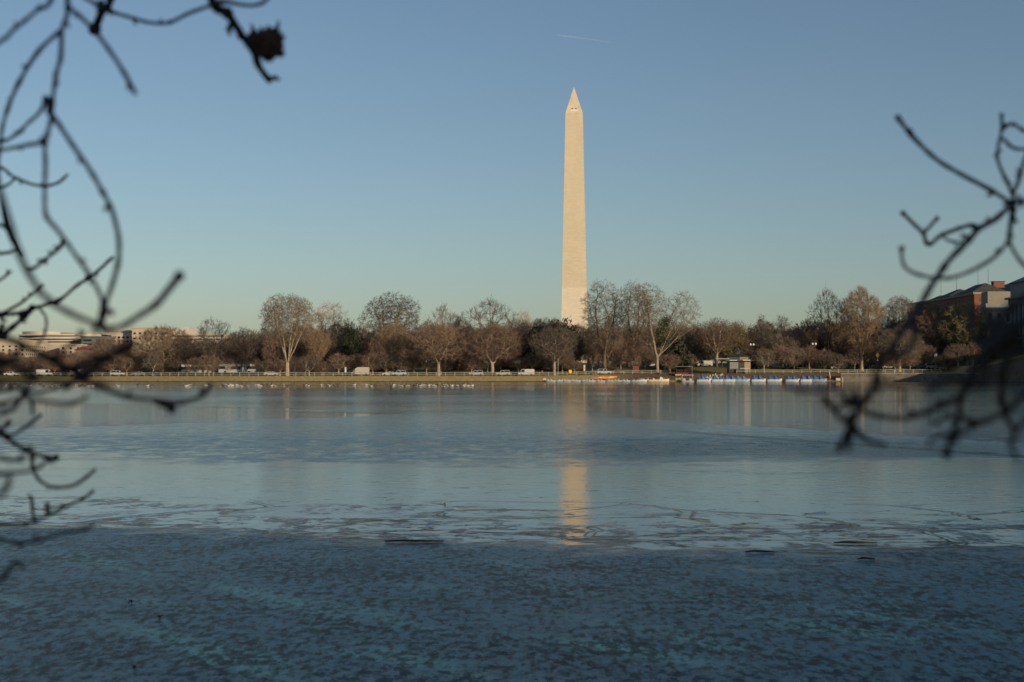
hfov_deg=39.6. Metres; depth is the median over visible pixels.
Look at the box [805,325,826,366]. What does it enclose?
bare tree
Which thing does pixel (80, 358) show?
bare tree
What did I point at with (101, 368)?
bare tree
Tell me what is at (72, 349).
stone building
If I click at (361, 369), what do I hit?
box truck
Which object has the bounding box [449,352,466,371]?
bare tree
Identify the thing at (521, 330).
bare tree
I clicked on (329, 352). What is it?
bare tree
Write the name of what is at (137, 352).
bare tree
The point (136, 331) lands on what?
office building
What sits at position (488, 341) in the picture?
bare tree
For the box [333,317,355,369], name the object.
bare tree
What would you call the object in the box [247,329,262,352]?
bare tree
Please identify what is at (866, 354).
bare tree
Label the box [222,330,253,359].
bare tree
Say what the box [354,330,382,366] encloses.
bare tree
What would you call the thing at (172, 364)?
bare tree
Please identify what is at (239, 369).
tour bus
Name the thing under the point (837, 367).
bare tree
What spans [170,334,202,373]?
bare tree
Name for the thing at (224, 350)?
bare tree
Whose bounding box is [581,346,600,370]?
bare tree
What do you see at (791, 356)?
bare tree
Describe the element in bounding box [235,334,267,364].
bare tree
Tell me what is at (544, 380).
floating dock
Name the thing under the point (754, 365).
evergreen shrub
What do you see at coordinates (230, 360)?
bare tree
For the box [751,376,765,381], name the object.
pedal boat
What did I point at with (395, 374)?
parked car
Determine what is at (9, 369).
bare tree
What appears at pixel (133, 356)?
bare tree
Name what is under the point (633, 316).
bare tree
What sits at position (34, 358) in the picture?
bare tree
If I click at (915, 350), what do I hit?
bare tree
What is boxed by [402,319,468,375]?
bare tree
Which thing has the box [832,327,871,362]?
bare tree
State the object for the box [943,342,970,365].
bare tree
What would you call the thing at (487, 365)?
bare tree
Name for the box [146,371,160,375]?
parked car
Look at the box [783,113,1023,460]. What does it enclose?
cherry tree
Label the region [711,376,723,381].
pedal boat
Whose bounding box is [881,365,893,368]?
parked car
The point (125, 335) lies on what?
office building
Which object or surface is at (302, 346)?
bare tree
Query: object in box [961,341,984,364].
bare tree
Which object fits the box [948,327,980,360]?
bare tree
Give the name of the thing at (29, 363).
bare tree
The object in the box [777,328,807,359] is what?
bare tree
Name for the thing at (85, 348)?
red roofed house
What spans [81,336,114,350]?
glass building
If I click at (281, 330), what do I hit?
bare tree
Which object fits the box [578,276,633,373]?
bare tree
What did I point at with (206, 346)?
bare tree
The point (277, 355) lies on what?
bare tree
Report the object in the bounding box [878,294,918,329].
bare tree
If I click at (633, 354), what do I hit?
bare tree
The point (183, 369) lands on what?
tour bus
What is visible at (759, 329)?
bare tree
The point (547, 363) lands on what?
bare tree
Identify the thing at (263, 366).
bare tree
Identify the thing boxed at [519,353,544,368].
bare tree
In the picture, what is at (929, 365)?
parked car
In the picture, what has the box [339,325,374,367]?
bare tree
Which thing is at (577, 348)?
bare tree
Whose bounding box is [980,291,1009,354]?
stone wing
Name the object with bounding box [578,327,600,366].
bare tree
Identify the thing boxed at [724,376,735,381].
pedal boat
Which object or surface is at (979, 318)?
bare tree
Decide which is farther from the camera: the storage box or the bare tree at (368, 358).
the bare tree at (368, 358)
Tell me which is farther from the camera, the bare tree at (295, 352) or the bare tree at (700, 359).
the bare tree at (700, 359)
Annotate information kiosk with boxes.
[633,366,638,373]
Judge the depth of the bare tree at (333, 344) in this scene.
501.20 m
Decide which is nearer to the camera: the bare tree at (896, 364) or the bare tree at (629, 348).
the bare tree at (896, 364)
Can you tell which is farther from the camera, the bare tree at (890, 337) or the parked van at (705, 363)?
the parked van at (705, 363)
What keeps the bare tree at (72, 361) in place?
on the ground
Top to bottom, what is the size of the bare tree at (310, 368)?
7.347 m
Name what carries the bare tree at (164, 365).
on the ground
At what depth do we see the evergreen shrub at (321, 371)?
466.52 m
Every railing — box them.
[11,370,669,375]
[736,369,940,372]
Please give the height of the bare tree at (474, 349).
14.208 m
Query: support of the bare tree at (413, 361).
on the ground
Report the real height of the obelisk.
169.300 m
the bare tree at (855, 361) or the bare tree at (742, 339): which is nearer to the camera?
the bare tree at (855, 361)
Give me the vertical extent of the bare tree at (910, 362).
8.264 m
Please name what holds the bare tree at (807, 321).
on the ground
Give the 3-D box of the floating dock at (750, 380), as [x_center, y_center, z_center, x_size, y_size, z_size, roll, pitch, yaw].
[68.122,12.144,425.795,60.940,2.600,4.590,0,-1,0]
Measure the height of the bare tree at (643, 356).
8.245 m
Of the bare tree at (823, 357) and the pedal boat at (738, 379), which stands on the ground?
the bare tree at (823, 357)
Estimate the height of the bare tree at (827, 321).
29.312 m
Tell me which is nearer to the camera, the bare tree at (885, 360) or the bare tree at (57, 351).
the bare tree at (885, 360)
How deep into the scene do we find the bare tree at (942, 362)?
463.45 m
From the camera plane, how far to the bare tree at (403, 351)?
501.45 m
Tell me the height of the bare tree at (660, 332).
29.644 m
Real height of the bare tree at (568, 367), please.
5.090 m
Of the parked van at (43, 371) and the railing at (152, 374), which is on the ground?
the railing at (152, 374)
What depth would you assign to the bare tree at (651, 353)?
468.00 m
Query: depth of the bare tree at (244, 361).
471.62 m
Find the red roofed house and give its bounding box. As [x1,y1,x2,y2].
[75,346,93,352]
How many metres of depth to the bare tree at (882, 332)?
513.79 m
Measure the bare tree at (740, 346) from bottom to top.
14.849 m
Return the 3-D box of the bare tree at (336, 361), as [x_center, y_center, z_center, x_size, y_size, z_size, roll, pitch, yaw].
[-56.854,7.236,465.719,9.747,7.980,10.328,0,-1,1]
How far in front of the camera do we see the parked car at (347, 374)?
450.98 m
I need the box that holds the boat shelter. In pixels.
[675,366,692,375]
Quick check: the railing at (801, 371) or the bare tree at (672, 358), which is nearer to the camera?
the railing at (801, 371)
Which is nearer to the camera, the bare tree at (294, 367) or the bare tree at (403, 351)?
the bare tree at (294, 367)
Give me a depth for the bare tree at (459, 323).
508.21 m
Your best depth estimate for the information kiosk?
446.88 m
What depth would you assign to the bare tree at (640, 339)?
488.58 m
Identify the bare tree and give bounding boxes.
[1,362,22,371]
[2,349,25,370]
[17,359,34,369]
[22,355,51,371]
[33,350,49,369]
[41,358,66,372]
[49,349,74,354]
[53,353,80,370]
[63,356,76,375]
[69,349,91,365]
[69,352,92,369]
[86,362,109,371]
[87,336,131,373]
[104,351,127,370]
[115,349,142,373]
[116,356,134,373]
[129,324,192,373]
[131,343,146,368]
[131,357,146,370]
[141,351,163,370]
[155,360,178,373]
[164,344,191,373]
[168,357,186,373]
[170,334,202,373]
[180,344,210,373]
[184,356,209,371]
[190,318,239,374]
[194,353,222,375]
[195,339,219,359]
[200,343,229,371]
[209,352,232,373]
[213,334,243,362]
[221,356,247,373]
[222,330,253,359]
[223,332,250,360]
[229,326,260,358]
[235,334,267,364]
[235,353,260,373]
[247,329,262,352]
[248,324,275,368]
[254,360,275,375]
[257,292,319,375]
[260,329,288,371]
[266,359,291,375]
[275,333,295,364]
[280,324,311,369]
[285,356,303,375]
[291,324,319,371]
[293,355,322,375]
[302,328,332,366]
[307,333,335,365]
[311,301,350,370]
[314,361,332,375]
[318,328,343,368]
[325,322,344,370]
[325,353,351,373]
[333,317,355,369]
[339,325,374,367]
[347,354,368,368]
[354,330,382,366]
[357,290,421,368]
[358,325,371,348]
[361,353,383,374]
[367,325,393,368]
[371,352,400,371]
[377,322,409,371]
[385,356,411,370]
[388,331,413,367]
[399,330,423,369]
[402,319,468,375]
[406,350,421,371]
[412,330,434,369]
[414,352,435,371]
[415,320,439,366]
[421,303,457,368]
[425,332,450,359]
[428,357,452,374]
[442,314,473,360]
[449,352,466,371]
[450,326,475,366]
[452,323,527,375]
[456,292,524,367]
[457,350,485,375]
[463,330,490,366]
[471,324,503,356]
[476,355,499,371]
[494,356,511,370]
[498,328,523,367]
[501,318,519,356]
[501,321,533,367]
[505,355,530,371]
[509,310,534,367]
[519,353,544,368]
[523,317,559,361]
[525,318,541,332]
[526,326,579,374]
[540,359,557,367]
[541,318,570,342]
[549,329,584,361]
[550,349,574,372]
[562,360,587,372]
[571,324,590,363]
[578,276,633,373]
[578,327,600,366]
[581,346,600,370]
[583,329,610,366]
[588,328,625,366]
[597,355,621,370]
[599,316,620,363]
[608,348,630,368]
[610,326,645,365]
[613,281,659,365]
[622,325,657,361]
[625,350,641,367]
[628,283,702,373]
[637,346,653,368]
[638,328,662,366]
[644,347,666,364]
[647,326,671,366]
[659,353,680,372]
[664,323,699,356]
[682,324,712,366]
[685,353,697,365]
[692,317,741,366]
[692,333,718,366]
[697,322,737,360]
[717,338,739,361]
[720,319,756,354]
[723,325,755,358]
[743,321,778,358]
[744,315,778,364]
[751,347,775,370]
[761,333,800,366]
[764,319,779,365]
[768,316,797,348]
[769,344,790,368]
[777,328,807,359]
[779,347,809,370]
[787,325,818,366]
[795,316,820,335]
[796,346,820,368]
[805,284,849,357]
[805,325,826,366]
[808,319,841,353]
[811,348,837,370]
[822,319,852,360]
[828,353,849,372]
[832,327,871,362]
[833,285,887,370]
[843,333,875,365]
[844,347,863,370]
[858,349,876,368]
[863,324,885,362]
[870,325,926,371]
[872,324,888,349]
[872,349,891,370]
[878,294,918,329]
[884,357,905,371]
[886,319,906,364]
[898,332,925,365]
[901,301,976,364]
[902,349,922,370]
[917,343,936,368]
[919,315,931,363]
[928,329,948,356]
[932,354,959,369]
[934,299,994,364]
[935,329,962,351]
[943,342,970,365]
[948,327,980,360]
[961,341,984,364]
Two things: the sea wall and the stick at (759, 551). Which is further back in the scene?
the sea wall
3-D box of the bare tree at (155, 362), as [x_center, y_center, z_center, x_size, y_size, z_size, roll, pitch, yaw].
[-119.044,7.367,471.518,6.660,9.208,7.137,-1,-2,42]
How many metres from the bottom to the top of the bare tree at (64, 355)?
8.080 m
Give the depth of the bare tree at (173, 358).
514.80 m
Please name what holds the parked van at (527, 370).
on the road
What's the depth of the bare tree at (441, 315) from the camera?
529.77 m
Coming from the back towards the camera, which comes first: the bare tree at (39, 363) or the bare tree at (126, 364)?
the bare tree at (39, 363)
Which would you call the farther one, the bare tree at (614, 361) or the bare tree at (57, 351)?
the bare tree at (57, 351)
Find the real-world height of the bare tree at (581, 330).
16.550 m
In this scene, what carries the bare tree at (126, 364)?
on the ground
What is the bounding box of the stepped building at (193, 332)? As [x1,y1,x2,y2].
[173,327,252,346]
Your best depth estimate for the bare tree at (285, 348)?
507.81 m
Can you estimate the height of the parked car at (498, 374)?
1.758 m
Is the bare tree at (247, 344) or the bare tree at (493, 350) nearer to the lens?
the bare tree at (493, 350)
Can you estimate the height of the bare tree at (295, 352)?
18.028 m
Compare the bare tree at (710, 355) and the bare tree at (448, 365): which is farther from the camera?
the bare tree at (710, 355)
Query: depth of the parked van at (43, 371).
473.17 m
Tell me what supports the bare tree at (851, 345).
on the ground
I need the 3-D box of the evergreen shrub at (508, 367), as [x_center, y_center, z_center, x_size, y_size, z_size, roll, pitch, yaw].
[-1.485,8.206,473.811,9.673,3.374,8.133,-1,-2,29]
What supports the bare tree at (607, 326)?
on the ground
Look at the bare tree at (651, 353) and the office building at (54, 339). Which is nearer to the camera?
the bare tree at (651, 353)
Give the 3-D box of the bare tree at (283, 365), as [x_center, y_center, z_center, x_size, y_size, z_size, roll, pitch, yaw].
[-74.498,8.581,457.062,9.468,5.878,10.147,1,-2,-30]
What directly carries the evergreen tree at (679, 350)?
on the ground
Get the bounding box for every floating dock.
[543,378,634,381]
[638,377,842,381]
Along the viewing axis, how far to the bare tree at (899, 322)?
499.74 m
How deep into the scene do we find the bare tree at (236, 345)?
521.79 m
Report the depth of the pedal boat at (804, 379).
420.61 m
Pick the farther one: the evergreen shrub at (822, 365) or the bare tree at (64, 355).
the bare tree at (64, 355)
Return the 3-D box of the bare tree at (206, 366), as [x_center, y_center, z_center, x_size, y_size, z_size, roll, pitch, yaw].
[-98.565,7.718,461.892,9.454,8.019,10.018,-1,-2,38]
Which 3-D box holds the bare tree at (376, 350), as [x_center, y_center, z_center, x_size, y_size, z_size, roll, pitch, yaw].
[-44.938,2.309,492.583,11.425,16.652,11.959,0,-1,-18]
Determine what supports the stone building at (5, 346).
on the ground
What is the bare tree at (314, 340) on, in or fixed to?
on the ground
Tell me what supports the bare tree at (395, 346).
on the ground
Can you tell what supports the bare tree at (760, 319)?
on the ground
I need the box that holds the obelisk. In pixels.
[561,88,587,362]
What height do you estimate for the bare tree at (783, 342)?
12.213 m
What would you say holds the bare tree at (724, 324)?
on the ground
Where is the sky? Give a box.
[0,0,1023,362]
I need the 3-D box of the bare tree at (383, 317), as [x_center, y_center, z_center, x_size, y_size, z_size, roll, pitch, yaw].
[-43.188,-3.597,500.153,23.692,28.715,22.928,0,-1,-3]
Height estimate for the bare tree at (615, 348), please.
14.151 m
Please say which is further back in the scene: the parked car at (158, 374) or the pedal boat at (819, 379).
the parked car at (158, 374)
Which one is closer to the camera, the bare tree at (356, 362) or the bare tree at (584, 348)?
the bare tree at (356, 362)
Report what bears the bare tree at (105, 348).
on the ground
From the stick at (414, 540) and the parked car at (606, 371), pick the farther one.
the parked car at (606, 371)
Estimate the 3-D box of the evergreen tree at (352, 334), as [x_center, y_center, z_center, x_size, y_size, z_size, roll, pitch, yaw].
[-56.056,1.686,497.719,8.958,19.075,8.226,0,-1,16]
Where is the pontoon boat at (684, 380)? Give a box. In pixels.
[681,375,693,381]
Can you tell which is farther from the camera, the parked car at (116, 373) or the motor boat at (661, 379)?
the parked car at (116, 373)
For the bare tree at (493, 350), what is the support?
on the ground
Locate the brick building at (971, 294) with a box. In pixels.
[910,278,1009,356]
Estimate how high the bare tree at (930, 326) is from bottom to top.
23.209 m
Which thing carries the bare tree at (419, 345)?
on the ground
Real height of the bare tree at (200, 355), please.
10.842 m
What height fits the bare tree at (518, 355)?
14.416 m
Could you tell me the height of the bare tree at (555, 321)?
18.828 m
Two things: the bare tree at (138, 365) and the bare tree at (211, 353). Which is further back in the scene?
the bare tree at (211, 353)
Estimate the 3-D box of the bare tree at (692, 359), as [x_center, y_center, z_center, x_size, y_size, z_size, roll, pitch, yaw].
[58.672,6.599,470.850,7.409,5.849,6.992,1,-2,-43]
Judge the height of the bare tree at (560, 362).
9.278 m
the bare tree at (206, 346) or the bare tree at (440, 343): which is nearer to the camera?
the bare tree at (440, 343)
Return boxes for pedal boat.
[697,376,710,381]
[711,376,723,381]
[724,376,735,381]
[735,376,749,381]
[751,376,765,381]
[767,376,781,381]
[785,376,799,381]
[800,376,811,381]
[812,376,826,381]
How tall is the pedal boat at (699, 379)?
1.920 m
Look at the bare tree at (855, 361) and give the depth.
465.28 m
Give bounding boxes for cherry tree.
[0,0,285,582]
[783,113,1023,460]
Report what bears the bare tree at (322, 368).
on the ground
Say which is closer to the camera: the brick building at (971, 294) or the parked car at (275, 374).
the parked car at (275, 374)
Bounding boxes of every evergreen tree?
[340,321,362,370]
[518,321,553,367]
[547,316,590,366]
[659,333,695,369]
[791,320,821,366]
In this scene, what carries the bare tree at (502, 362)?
on the ground
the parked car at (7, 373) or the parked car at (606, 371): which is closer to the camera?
the parked car at (606, 371)
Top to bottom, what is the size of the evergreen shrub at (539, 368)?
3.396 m
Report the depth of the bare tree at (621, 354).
469.67 m
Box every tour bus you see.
[181,365,211,373]
[219,364,255,373]
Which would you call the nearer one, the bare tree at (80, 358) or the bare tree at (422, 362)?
the bare tree at (422, 362)
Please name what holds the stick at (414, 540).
on the water
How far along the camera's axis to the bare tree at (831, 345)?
489.56 m
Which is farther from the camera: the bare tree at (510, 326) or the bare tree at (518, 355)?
the bare tree at (510, 326)
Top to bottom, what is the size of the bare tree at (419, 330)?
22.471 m
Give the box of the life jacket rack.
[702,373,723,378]
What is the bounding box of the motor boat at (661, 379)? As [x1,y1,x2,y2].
[647,377,668,381]
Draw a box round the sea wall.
[839,373,976,381]
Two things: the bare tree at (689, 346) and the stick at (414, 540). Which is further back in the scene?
the bare tree at (689, 346)
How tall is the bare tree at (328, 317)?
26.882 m
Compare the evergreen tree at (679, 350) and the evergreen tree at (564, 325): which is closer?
the evergreen tree at (679, 350)
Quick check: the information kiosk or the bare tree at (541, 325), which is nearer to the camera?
the information kiosk
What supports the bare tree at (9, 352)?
on the ground
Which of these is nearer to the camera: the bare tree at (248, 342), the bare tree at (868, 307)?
the bare tree at (868, 307)
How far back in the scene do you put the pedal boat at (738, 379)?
420.68 m
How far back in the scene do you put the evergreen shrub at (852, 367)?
466.83 m
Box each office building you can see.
[18,331,111,353]
[106,330,131,352]
[131,327,174,350]
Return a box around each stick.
[385,539,443,541]
[745,550,774,552]
[833,541,876,542]
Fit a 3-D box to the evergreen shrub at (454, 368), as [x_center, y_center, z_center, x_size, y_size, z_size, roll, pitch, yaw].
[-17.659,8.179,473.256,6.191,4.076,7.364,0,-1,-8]
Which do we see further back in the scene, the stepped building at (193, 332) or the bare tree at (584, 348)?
the stepped building at (193, 332)
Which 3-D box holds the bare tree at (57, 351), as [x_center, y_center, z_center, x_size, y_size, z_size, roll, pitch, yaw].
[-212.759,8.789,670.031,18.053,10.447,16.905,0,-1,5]
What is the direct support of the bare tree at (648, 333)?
on the ground
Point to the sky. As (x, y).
(748, 158)
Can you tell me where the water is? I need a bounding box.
[0,382,1023,681]
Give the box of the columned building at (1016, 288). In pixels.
[1004,277,1023,348]
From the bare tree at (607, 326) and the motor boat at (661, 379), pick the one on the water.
the motor boat at (661, 379)
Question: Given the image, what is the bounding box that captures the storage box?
[675,374,681,380]
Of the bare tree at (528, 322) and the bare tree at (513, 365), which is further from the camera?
the bare tree at (528, 322)
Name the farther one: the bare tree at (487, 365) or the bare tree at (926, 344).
the bare tree at (926, 344)
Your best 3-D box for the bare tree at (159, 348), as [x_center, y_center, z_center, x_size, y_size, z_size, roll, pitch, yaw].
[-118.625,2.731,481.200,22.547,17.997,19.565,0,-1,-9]
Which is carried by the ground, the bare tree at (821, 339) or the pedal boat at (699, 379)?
the bare tree at (821, 339)
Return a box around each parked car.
[4,372,17,375]
[111,370,124,375]
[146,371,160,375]
[264,371,278,375]
[289,371,303,375]
[344,370,357,375]
[392,370,406,375]
[469,370,482,375]
[496,370,509,375]
[597,369,610,373]
[863,363,874,367]
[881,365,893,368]
[911,363,925,368]
[925,363,935,368]
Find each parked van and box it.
[36,370,51,375]
[518,369,533,375]
[697,361,712,366]
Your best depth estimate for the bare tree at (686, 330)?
495.70 m
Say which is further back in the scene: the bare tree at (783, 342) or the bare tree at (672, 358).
the bare tree at (783, 342)
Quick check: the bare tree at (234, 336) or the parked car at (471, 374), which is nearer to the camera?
the parked car at (471, 374)
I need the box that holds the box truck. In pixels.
[351,367,368,375]
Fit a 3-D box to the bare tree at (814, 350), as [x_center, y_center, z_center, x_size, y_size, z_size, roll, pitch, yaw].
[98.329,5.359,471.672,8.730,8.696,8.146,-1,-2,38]
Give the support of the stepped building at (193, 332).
on the ground
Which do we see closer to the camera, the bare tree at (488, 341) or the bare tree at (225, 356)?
the bare tree at (225, 356)
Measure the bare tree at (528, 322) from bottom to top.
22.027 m
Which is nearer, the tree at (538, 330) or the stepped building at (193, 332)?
the tree at (538, 330)
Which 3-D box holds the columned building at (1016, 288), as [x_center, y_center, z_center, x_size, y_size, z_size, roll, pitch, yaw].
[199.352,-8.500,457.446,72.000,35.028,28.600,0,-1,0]
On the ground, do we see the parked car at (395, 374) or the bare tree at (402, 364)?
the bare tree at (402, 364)
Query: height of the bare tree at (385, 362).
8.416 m
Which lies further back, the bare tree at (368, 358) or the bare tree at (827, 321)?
the bare tree at (827, 321)
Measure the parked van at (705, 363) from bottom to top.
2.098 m
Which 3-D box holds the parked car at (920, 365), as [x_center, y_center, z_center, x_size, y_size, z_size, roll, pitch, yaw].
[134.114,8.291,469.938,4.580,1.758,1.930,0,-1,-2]
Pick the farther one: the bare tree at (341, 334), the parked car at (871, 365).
the bare tree at (341, 334)
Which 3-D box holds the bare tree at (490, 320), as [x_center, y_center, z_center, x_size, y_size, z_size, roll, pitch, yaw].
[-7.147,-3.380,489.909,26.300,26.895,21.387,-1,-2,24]
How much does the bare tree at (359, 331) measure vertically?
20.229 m
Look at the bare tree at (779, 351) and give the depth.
471.27 m
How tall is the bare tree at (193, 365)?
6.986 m
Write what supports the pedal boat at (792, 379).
on the water
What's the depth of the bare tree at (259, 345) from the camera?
497.13 m
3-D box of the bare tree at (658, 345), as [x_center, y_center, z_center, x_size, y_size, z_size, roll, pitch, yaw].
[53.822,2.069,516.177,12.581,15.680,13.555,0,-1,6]
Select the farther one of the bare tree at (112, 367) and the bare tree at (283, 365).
the bare tree at (112, 367)
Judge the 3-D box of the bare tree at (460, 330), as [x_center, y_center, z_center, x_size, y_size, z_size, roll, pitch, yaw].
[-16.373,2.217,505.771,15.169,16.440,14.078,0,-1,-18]
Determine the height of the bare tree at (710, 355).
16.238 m
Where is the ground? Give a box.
[0,354,1023,381]
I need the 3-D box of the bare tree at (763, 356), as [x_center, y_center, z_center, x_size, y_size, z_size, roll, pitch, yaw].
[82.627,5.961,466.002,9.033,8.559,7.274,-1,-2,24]
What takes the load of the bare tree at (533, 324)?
on the ground
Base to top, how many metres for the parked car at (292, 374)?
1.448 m
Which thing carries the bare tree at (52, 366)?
on the ground
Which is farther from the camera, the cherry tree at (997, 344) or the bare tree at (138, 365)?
the bare tree at (138, 365)
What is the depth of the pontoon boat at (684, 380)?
421.58 m
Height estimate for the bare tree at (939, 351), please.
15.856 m
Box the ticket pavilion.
[714,348,752,372]
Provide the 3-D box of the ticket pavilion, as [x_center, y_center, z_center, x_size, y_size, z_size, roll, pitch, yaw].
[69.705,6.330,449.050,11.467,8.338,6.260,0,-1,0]
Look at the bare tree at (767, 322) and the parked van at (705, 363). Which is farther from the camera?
the bare tree at (767, 322)
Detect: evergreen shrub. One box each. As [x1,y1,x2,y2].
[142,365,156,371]
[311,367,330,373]
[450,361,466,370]
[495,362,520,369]
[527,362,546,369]
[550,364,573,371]
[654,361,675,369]
[749,358,762,368]
[781,359,799,369]
[814,357,830,368]
[841,362,864,369]
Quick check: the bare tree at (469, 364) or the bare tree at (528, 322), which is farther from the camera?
the bare tree at (528, 322)
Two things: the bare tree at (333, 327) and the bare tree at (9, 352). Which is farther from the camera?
the bare tree at (9, 352)
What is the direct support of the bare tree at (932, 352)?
on the ground
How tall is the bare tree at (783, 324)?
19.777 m
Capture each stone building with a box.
[0,340,47,359]
[58,344,86,354]
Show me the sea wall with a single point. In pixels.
(895, 377)
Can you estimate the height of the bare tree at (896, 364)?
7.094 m
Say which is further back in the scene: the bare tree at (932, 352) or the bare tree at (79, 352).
the bare tree at (79, 352)
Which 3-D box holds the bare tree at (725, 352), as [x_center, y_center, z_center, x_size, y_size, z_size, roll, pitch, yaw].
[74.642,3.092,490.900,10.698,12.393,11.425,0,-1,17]
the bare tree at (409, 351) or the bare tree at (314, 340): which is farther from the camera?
the bare tree at (409, 351)
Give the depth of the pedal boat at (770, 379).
420.69 m
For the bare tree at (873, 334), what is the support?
on the ground
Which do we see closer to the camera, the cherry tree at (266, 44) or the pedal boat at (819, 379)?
the cherry tree at (266, 44)
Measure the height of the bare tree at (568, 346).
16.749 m
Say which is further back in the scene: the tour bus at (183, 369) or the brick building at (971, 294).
the brick building at (971, 294)
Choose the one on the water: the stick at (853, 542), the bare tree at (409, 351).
the stick at (853, 542)
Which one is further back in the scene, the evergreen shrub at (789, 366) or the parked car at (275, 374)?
the evergreen shrub at (789, 366)

